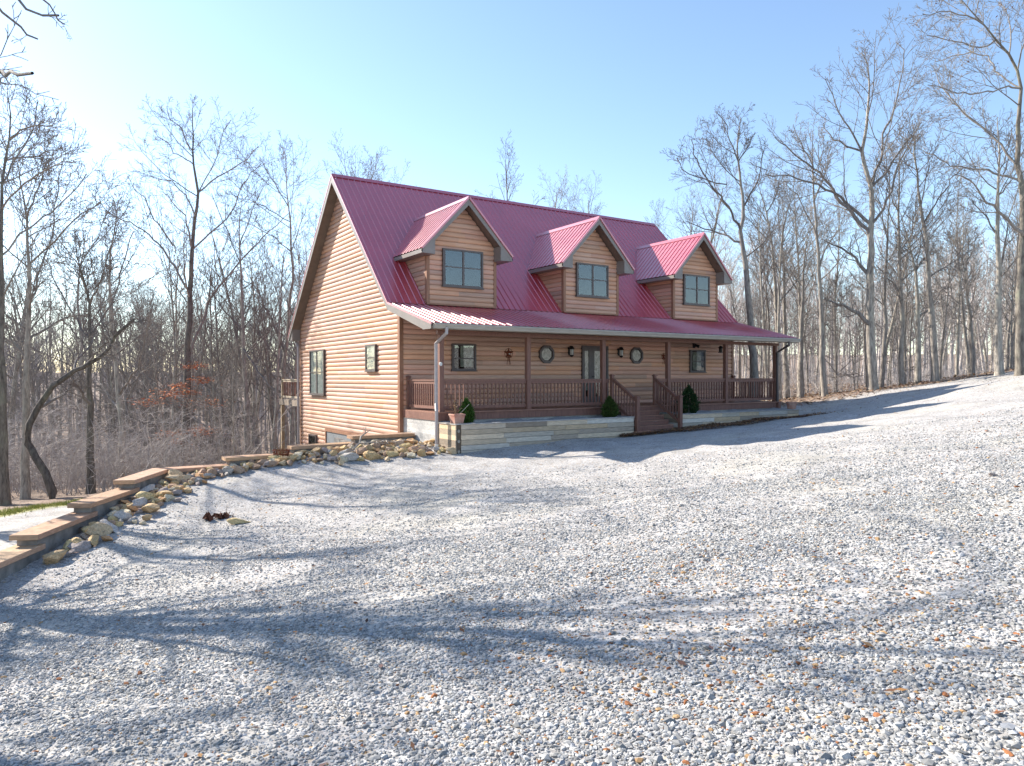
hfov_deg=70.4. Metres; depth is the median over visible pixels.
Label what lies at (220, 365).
bare tree
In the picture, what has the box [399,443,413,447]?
rock
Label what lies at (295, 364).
bare tree
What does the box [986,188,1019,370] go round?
bare tree
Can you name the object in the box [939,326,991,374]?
sapling
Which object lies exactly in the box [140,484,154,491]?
rock
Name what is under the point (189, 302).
bare tree
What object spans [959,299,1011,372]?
sapling
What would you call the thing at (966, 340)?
bare tree
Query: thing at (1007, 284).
bare tree
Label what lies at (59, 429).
sapling
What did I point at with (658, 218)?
bare tree
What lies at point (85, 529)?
rock
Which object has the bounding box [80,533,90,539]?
rock
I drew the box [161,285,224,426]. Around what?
bare tree
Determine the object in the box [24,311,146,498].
leaning tree
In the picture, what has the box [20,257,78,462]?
bare tree
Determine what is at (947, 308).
bare tree
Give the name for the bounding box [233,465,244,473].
rock
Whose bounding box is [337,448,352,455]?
rock
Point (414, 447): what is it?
rock
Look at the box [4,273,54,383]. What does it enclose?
bare tree
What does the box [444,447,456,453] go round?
rock
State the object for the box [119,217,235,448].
bare tree
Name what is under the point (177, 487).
rock
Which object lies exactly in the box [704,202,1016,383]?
distant woods
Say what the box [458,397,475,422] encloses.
evergreen shrub
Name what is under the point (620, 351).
wall lantern
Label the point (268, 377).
bare tree
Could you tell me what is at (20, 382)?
sapling
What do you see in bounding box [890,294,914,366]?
sapling
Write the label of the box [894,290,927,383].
sapling
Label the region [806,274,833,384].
bare tree
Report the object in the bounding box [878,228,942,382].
bare tree
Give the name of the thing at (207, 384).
bare tree
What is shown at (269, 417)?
bare tree
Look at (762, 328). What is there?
sapling
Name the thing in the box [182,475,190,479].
rock
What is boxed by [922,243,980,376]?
bare tree
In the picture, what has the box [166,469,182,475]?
rock
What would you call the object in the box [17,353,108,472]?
sapling
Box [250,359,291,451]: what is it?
bare tree
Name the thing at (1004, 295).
bare tree
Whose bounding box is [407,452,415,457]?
rock
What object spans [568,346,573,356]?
wall lantern
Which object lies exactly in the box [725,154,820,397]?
bare tree
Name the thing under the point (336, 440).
concrete slab
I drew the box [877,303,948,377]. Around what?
sapling
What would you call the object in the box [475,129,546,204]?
bare tree
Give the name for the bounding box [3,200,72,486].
bare tree
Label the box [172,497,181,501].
rock
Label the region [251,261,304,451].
bare tree
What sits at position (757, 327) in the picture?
sapling
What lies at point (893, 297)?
sapling
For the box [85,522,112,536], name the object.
rock
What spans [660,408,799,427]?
timber planter
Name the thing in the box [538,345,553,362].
octagonal window
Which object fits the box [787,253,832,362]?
bare tree
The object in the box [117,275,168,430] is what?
bare tree
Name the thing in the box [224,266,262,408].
bare tree
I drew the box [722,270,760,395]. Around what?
bare tree
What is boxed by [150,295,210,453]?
bare tree
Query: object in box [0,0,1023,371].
sky
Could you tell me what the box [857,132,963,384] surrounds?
bare tree
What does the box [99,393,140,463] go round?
sapling
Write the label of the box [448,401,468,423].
clay pot
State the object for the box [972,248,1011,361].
bare tree
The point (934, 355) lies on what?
bare tree
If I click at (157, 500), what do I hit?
rock
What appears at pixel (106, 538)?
rock
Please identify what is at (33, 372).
sapling
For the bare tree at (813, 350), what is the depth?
74.33 m
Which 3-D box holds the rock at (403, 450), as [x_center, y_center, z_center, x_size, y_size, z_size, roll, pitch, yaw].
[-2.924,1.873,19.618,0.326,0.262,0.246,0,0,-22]
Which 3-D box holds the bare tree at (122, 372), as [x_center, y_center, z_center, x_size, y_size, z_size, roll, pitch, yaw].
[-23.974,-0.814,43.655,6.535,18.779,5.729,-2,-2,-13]
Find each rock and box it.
[42,550,67,564]
[63,539,71,551]
[65,549,77,555]
[67,541,91,552]
[72,537,81,542]
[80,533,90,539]
[82,525,89,532]
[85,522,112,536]
[88,535,98,546]
[100,519,118,532]
[101,536,112,540]
[106,510,116,516]
[108,515,118,520]
[109,506,119,510]
[114,511,132,520]
[115,521,123,526]
[121,503,132,508]
[127,506,137,511]
[132,497,147,507]
[135,491,157,499]
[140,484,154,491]
[141,503,159,512]
[142,514,152,520]
[150,498,162,503]
[156,486,168,492]
[160,490,172,495]
[164,475,183,482]
[164,494,176,501]
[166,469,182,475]
[172,485,182,489]
[172,489,182,494]
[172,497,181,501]
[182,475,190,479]
[184,488,191,493]
[195,473,203,477]
[195,478,207,483]
[198,468,206,473]
[207,468,217,475]
[223,466,233,474]
[226,518,249,523]
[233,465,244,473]
[246,462,254,468]
[251,463,261,469]
[257,459,268,465]
[266,461,278,466]
[268,455,282,459]
[278,456,289,460]
[278,460,286,465]
[286,454,297,460]
[286,459,292,465]
[294,452,302,459]
[308,447,321,452]
[320,447,328,453]
[327,456,337,460]
[329,450,337,455]
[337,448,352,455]
[339,445,348,450]
[339,455,347,461]
[342,452,358,460]
[354,447,367,454]
[356,456,364,460]
[363,450,381,459]
[365,445,375,451]
[372,443,380,448]
[386,451,399,456]
[393,440,404,445]
[398,448,408,452]
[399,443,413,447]
[407,445,418,451]
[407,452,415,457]
[417,449,425,456]
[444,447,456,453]
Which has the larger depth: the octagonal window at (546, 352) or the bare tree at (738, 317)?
the bare tree at (738, 317)
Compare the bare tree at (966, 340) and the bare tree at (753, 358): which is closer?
the bare tree at (753, 358)
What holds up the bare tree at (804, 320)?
on the ground at (972, 396)
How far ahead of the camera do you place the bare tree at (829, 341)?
62.71 m
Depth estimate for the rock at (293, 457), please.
19.13 m
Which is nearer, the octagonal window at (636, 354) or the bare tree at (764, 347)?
the octagonal window at (636, 354)
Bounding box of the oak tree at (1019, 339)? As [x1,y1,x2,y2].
[894,0,1023,375]
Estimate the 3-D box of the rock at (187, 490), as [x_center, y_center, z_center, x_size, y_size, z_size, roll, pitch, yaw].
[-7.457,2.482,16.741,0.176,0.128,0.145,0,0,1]
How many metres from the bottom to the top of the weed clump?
0.387 m
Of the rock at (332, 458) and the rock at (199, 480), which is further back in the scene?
the rock at (332, 458)
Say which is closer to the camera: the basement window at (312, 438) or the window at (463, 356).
the window at (463, 356)
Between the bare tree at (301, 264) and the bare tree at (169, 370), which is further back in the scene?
the bare tree at (169, 370)
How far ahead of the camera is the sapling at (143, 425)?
41.53 m
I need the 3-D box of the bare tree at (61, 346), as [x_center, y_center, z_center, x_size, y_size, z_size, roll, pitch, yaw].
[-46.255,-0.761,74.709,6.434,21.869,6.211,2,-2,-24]
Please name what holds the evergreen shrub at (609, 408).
in the timber planter at (449, 433)
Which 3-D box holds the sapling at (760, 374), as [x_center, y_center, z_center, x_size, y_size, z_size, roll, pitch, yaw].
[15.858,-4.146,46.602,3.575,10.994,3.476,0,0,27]
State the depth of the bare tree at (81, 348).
37.95 m
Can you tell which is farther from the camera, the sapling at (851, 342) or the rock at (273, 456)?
the sapling at (851, 342)
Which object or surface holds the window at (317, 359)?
in the log house
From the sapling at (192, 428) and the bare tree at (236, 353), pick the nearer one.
the sapling at (192, 428)
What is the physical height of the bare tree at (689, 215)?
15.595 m
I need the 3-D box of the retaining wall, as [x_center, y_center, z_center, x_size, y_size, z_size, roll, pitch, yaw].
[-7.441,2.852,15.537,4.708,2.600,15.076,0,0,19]
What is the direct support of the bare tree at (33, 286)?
on the ground at (972, 396)
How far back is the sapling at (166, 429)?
45.44 m
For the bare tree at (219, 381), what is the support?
on the ground at (972, 396)
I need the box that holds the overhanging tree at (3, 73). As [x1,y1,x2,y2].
[0,0,70,101]
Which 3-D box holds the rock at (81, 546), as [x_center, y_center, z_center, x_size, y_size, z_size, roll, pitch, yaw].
[-7.613,2.900,12.843,0.283,0.203,0.444,7,6,38]
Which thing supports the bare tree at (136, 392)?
on the ground at (972, 396)
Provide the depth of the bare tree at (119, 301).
52.76 m
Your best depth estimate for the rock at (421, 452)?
19.34 m
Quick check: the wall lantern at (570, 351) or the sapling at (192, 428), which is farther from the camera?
the sapling at (192, 428)
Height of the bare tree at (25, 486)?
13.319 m
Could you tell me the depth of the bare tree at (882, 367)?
33.92 m
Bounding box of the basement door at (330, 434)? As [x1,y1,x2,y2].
[325,428,358,442]
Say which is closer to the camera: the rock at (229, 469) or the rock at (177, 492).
the rock at (177, 492)
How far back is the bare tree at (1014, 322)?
38.99 m
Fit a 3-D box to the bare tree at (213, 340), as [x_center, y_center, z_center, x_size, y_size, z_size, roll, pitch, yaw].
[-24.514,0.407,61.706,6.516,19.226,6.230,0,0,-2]
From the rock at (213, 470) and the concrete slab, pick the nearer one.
the rock at (213, 470)
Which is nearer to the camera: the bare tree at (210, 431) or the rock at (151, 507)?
the rock at (151, 507)
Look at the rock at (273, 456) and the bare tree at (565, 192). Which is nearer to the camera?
the rock at (273, 456)
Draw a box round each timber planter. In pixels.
[438,415,633,453]
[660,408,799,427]
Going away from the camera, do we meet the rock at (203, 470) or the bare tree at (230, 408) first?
the rock at (203, 470)
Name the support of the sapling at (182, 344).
on the ground at (972, 396)
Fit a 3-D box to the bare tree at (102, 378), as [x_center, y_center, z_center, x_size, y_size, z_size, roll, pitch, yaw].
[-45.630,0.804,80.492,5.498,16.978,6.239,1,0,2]
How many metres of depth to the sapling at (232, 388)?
27.31 m
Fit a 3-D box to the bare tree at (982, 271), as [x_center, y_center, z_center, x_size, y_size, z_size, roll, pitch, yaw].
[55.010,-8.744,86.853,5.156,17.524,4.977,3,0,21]
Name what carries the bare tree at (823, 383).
on the ground at (972, 396)
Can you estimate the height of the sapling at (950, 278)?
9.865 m
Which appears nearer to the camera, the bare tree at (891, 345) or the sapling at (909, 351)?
the sapling at (909, 351)
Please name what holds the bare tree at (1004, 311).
on the ground at (972, 396)
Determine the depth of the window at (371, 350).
24.13 m
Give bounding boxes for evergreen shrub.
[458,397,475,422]
[600,396,620,416]
[677,384,700,412]
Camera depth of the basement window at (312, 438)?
29.42 m
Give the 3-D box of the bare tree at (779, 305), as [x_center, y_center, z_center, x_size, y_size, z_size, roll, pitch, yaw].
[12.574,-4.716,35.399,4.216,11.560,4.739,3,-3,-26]
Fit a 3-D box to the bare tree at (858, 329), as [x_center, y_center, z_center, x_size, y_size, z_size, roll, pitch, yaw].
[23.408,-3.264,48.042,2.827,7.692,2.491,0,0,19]
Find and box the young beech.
[128,324,227,465]
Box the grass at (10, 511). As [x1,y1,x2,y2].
[0,497,86,516]
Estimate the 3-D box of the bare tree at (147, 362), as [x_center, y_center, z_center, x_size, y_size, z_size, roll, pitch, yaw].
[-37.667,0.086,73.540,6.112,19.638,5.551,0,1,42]
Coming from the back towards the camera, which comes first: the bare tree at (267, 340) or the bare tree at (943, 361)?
the bare tree at (267, 340)
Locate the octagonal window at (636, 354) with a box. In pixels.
[630,347,642,363]
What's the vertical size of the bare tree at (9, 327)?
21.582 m
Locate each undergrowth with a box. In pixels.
[7,377,315,495]
[734,343,1013,400]
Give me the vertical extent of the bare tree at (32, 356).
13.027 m
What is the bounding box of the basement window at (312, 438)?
[308,434,317,443]
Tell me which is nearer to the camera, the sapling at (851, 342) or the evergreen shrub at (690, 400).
the evergreen shrub at (690, 400)
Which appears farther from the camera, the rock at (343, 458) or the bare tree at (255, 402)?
the bare tree at (255, 402)
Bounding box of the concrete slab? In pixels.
[334,438,349,442]
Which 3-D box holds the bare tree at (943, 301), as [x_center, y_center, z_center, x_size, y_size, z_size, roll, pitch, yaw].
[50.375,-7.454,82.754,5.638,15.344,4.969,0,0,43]
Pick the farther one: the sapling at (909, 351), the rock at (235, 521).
the sapling at (909, 351)
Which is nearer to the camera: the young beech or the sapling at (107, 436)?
the young beech
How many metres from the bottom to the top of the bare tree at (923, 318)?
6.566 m
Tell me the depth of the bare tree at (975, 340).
41.38 m
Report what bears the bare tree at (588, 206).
on the ground at (972, 396)
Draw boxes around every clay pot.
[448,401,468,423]
[786,397,796,408]
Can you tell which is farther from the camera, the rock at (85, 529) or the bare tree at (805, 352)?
the bare tree at (805, 352)
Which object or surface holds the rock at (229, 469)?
on the ground at (972, 396)
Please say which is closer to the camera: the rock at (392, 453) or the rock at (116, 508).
the rock at (116, 508)
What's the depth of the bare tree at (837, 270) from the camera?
41.36 m
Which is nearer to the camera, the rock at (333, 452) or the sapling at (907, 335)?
the rock at (333, 452)
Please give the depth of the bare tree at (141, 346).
60.42 m
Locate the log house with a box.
[279,173,800,452]
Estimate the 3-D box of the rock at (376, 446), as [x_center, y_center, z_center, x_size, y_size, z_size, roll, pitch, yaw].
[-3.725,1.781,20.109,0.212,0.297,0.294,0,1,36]
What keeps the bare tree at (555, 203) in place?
on the ground at (972, 396)
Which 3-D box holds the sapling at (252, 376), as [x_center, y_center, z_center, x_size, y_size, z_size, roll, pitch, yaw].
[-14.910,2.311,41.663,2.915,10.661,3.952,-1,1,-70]
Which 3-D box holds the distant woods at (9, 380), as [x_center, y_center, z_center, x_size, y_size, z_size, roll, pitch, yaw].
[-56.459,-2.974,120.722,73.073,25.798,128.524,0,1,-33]
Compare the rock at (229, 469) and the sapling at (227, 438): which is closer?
the rock at (229, 469)
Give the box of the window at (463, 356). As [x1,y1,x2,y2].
[451,344,477,370]
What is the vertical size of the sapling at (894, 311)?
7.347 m
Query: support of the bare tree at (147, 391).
on the ground at (972, 396)
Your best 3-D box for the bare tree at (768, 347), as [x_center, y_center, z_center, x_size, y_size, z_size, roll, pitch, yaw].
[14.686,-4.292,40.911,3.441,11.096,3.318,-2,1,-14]
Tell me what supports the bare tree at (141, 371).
on the ground at (972, 396)
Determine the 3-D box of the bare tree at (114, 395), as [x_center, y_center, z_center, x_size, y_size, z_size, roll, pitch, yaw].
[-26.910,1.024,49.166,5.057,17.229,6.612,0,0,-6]
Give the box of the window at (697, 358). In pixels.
[689,350,706,372]
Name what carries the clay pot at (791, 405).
on the timber planter at (701, 417)
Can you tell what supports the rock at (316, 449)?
on the ground at (972, 396)
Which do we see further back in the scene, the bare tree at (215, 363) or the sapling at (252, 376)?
the bare tree at (215, 363)
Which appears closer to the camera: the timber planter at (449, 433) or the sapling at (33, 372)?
the timber planter at (449, 433)
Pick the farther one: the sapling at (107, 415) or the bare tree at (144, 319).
the bare tree at (144, 319)
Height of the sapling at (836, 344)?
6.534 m
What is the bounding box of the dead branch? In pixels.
[352,426,407,449]
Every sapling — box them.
[7,374,22,462]
[7,382,45,482]
[12,357,60,488]
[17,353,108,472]
[46,400,84,480]
[52,406,139,480]
[94,377,131,486]
[95,391,117,456]
[95,422,116,471]
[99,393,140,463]
[123,288,194,465]
[125,328,225,457]
[126,409,164,467]
[127,388,161,468]
[128,375,204,464]
[146,405,194,464]
[148,396,215,464]
[172,410,210,464]
[181,333,263,455]
[198,420,242,463]
[220,414,242,455]
[222,333,276,447]
[724,289,771,386]
[736,234,818,400]
[740,292,767,371]
[741,320,797,373]
[742,243,782,377]
[745,300,787,373]
[774,272,881,391]
[780,270,810,370]
[787,289,833,384]
[790,271,880,393]
[815,293,895,389]
[861,242,925,366]
[874,269,915,385]
[875,240,918,377]
[877,233,972,383]
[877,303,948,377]
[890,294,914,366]
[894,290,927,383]
[921,193,985,378]
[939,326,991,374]
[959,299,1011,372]
[960,324,1005,374]
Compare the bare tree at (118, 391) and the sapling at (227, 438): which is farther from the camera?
the sapling at (227, 438)
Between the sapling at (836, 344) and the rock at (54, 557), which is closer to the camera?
the rock at (54, 557)
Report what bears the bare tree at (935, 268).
on the ground at (972, 396)
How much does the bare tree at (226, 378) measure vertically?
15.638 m
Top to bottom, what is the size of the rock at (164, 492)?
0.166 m
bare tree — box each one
[0,63,133,505]
[0,102,125,499]
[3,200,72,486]
[3,227,70,421]
[3,248,71,432]
[4,245,20,354]
[4,268,71,474]
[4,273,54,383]
[5,189,170,484]
[7,333,68,465]
[11,196,180,493]
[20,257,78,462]
[30,274,101,486]
[39,273,98,471]
[40,267,111,441]
[41,222,163,472]
[52,261,129,475]
[56,283,103,477]
[56,323,97,454]
[68,186,186,486]
[68,317,131,455]
[71,297,125,450]
[74,274,159,485]
[80,93,313,465]
[83,281,160,443]
[93,296,193,461]
[94,280,171,445]
[94,303,170,455]
[95,340,153,453]
[101,317,183,464]
[105,224,240,458]
[107,270,184,465]
[111,288,163,444]
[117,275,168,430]
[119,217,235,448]
[119,278,168,412]
[126,311,164,430]
[128,294,183,455]
[144,321,198,461]
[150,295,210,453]
[150,315,183,449]
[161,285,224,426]
[162,226,266,462]
[163,320,248,462]
[173,244,253,463]
[177,243,249,462]
[177,316,225,464]
[179,281,263,447]
[180,298,266,462]
[181,118,330,451]
[181,264,292,450]
[183,317,240,458]
[185,297,247,456]
[195,311,255,446]
[196,168,300,454]
[196,208,293,453]
[196,309,251,455]
[197,278,273,453]
[202,217,308,452]
[211,218,289,454]
[213,279,270,430]
[217,263,288,447]
[221,247,299,452]
[221,288,255,454]
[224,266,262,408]
[233,262,295,439]
[235,262,305,444]
[241,266,299,445]
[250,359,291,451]
[251,216,311,444]
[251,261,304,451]
[258,368,280,452]
[263,145,390,317]
[265,201,321,411]
[276,266,299,378]
[286,133,386,290]
[328,130,416,185]
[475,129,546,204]
[537,165,575,208]
[553,176,585,211]
[558,170,607,213]
[643,198,685,237]
[655,186,707,238]
[660,102,802,400]
[663,153,745,267]
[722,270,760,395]
[723,260,760,375]
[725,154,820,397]
[730,182,793,400]
[737,211,795,377]
[738,171,815,399]
[744,4,953,390]
[744,156,840,396]
[759,154,833,397]
[767,198,844,398]
[769,106,876,396]
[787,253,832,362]
[787,302,815,391]
[790,278,819,393]
[794,186,863,391]
[804,315,819,382]
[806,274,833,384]
[810,257,859,395]
[817,290,844,383]
[829,135,932,388]
[838,277,875,383]
[842,262,881,388]
[846,276,889,388]
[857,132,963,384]
[859,157,948,357]
[875,302,898,386]
[876,194,951,382]
[878,107,983,382]
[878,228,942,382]
[912,290,943,343]
[914,156,995,375]
[916,230,967,327]
[920,280,971,377]
[922,169,991,376]
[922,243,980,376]
[926,70,1023,375]
[926,276,966,370]
[931,250,973,359]
[935,219,988,375]
[941,268,992,374]
[944,232,989,374]
[954,242,991,329]
[961,244,1009,369]
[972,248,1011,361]
[976,222,1018,368]
[976,260,1007,371]
[978,255,1016,368]
[984,171,1018,365]
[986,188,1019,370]
[987,247,1016,368]
[988,239,1015,368]
[989,168,1023,247]
[1002,256,1014,307]
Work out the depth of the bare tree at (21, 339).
51.82 m
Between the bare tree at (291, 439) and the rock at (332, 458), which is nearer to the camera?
the rock at (332, 458)
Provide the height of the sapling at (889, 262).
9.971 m
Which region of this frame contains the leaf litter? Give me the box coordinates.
[735,368,1014,406]
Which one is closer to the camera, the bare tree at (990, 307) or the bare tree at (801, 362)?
the bare tree at (801, 362)
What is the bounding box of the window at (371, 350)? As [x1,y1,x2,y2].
[364,344,377,371]
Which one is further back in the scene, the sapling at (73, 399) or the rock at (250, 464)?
the sapling at (73, 399)
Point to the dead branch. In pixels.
(376, 442)
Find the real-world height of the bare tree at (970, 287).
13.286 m
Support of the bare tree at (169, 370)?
on the ground at (972, 396)
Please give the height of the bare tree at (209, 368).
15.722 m
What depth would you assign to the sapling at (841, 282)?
38.45 m
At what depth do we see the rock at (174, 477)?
17.29 m
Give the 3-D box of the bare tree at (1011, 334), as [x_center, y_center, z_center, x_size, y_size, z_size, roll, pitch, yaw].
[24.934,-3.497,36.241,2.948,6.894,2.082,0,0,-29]
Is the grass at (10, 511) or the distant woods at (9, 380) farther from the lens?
the distant woods at (9, 380)
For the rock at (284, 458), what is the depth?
19.03 m
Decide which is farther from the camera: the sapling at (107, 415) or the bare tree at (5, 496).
the sapling at (107, 415)
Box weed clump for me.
[202,508,232,521]
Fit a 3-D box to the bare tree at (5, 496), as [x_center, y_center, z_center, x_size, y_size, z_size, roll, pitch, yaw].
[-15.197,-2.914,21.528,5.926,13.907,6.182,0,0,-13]
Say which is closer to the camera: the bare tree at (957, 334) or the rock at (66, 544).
the rock at (66, 544)
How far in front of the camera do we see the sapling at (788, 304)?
50.49 m
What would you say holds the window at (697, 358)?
in the log house
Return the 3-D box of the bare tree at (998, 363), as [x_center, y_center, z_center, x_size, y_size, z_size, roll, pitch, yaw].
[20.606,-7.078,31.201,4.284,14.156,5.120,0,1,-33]
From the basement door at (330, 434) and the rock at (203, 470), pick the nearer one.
the rock at (203, 470)
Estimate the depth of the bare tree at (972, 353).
34.81 m
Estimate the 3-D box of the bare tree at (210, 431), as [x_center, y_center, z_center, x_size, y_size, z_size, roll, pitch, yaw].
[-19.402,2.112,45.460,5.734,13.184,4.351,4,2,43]
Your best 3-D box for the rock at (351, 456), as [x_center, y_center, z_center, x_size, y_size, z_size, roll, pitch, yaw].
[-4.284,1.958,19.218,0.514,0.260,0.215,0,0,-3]
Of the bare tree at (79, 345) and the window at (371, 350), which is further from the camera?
the bare tree at (79, 345)
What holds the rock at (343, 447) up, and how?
on the ground at (972, 396)
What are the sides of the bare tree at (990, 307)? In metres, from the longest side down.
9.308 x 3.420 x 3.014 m
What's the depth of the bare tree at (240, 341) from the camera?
54.10 m
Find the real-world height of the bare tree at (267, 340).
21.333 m
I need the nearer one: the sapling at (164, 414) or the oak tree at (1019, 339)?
the oak tree at (1019, 339)
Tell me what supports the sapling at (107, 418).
on the ground at (972, 396)
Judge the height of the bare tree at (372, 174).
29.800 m
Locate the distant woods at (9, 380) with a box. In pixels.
[4,280,299,467]
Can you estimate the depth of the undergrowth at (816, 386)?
40.44 m
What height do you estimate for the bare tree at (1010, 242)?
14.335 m
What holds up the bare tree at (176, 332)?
on the ground at (972, 396)
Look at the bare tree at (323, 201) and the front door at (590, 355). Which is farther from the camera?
the bare tree at (323, 201)
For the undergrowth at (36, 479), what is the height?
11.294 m
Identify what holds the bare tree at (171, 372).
on the ground at (972, 396)
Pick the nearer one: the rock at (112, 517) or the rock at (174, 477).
the rock at (112, 517)
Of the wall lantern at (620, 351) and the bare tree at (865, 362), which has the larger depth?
the bare tree at (865, 362)
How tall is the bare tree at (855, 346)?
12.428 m
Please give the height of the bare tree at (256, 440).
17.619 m
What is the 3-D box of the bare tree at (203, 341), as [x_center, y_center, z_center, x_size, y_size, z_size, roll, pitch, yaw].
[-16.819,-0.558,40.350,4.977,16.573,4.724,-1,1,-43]
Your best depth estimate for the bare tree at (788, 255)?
38.64 m
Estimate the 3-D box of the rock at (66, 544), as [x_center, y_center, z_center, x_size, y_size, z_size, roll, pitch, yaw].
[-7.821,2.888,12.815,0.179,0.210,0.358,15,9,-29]
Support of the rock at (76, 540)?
on the ground at (972, 396)
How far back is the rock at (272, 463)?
18.77 m
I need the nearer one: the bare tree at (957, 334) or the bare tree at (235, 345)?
the bare tree at (957, 334)
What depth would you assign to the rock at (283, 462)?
18.85 m
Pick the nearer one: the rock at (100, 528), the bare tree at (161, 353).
the rock at (100, 528)
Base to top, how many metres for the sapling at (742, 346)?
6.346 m
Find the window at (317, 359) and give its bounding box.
[309,349,325,395]
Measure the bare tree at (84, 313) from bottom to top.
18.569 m
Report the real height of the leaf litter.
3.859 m
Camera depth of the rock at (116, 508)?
14.96 m
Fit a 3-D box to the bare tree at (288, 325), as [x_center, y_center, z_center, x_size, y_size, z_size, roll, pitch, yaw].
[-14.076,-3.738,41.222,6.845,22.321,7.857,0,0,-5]
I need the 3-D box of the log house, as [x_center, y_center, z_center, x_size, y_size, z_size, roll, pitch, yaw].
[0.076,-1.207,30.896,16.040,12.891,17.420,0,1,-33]
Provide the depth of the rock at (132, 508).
15.15 m
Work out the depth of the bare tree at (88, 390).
24.94 m
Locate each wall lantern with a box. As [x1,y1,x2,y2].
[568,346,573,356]
[617,347,623,357]
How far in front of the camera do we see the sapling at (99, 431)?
39.94 m
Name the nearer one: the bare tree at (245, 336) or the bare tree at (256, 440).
the bare tree at (256, 440)
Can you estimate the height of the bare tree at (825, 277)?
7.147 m
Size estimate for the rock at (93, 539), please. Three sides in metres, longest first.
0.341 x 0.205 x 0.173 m
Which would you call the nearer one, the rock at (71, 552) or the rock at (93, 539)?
the rock at (71, 552)
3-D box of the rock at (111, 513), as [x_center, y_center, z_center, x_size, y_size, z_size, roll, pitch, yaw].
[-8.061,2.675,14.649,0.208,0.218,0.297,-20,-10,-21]
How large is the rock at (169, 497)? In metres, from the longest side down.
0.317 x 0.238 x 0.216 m
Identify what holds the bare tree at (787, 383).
on the ground at (972, 396)
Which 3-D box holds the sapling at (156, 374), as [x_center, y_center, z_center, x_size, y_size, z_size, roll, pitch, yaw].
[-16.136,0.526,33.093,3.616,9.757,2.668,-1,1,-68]
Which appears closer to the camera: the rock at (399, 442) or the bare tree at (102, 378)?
the rock at (399, 442)
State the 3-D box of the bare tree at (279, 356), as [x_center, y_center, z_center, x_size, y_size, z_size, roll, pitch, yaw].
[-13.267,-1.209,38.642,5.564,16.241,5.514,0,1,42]
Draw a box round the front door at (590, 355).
[580,345,608,401]
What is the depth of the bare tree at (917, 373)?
33.96 m
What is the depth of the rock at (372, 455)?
19.24 m
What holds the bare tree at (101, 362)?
on the ground at (972, 396)
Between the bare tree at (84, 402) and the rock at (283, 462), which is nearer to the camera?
the rock at (283, 462)
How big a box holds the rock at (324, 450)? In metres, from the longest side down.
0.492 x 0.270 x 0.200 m
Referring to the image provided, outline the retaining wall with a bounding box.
[0,432,414,581]
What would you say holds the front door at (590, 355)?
in the log house
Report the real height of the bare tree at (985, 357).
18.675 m
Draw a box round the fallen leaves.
[50,372,1023,765]
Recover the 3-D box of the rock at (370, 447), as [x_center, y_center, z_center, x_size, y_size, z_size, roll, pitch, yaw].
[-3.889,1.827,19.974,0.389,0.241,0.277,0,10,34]
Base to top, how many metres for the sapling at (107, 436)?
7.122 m
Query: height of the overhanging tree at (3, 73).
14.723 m
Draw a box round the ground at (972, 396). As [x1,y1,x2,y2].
[0,354,1023,765]
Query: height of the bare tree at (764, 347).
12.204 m
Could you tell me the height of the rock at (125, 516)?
0.266 m
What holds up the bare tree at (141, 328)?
on the ground at (972, 396)
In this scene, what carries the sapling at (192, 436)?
on the ground at (972, 396)
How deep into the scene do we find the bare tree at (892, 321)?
42.08 m
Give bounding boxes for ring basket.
[272,446,289,455]
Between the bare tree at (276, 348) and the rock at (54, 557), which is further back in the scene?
the bare tree at (276, 348)
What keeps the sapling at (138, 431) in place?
on the ground at (972, 396)
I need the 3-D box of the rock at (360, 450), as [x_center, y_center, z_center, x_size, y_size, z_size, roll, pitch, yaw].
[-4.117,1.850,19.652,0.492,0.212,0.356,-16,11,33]
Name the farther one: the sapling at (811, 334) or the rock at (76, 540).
the sapling at (811, 334)
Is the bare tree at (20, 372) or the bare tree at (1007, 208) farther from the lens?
the bare tree at (20, 372)
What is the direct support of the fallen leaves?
on the ground at (972, 396)
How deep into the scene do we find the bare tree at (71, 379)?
83.19 m
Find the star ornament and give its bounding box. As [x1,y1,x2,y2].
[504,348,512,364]
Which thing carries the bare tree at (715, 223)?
on the ground at (972, 396)
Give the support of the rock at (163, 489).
on the ground at (972, 396)
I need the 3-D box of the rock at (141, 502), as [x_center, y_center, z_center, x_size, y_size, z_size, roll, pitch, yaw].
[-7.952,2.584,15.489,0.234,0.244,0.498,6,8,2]
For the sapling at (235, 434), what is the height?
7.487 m
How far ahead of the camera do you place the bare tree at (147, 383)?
46.81 m
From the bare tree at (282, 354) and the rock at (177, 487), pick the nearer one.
the rock at (177, 487)
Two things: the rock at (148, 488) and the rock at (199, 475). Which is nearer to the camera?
the rock at (148, 488)
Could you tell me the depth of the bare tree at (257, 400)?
44.54 m
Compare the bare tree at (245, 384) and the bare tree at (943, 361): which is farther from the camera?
the bare tree at (943, 361)
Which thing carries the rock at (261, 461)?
on the ground at (972, 396)
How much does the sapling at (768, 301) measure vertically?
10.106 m
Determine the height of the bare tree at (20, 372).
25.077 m
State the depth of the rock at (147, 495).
15.79 m
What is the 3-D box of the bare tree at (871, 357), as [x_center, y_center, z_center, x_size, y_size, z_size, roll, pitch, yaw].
[15.415,-8.486,33.616,8.659,18.287,7.385,0,1,45]
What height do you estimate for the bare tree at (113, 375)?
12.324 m
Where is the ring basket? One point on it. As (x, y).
(281, 452)
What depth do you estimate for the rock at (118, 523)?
14.15 m

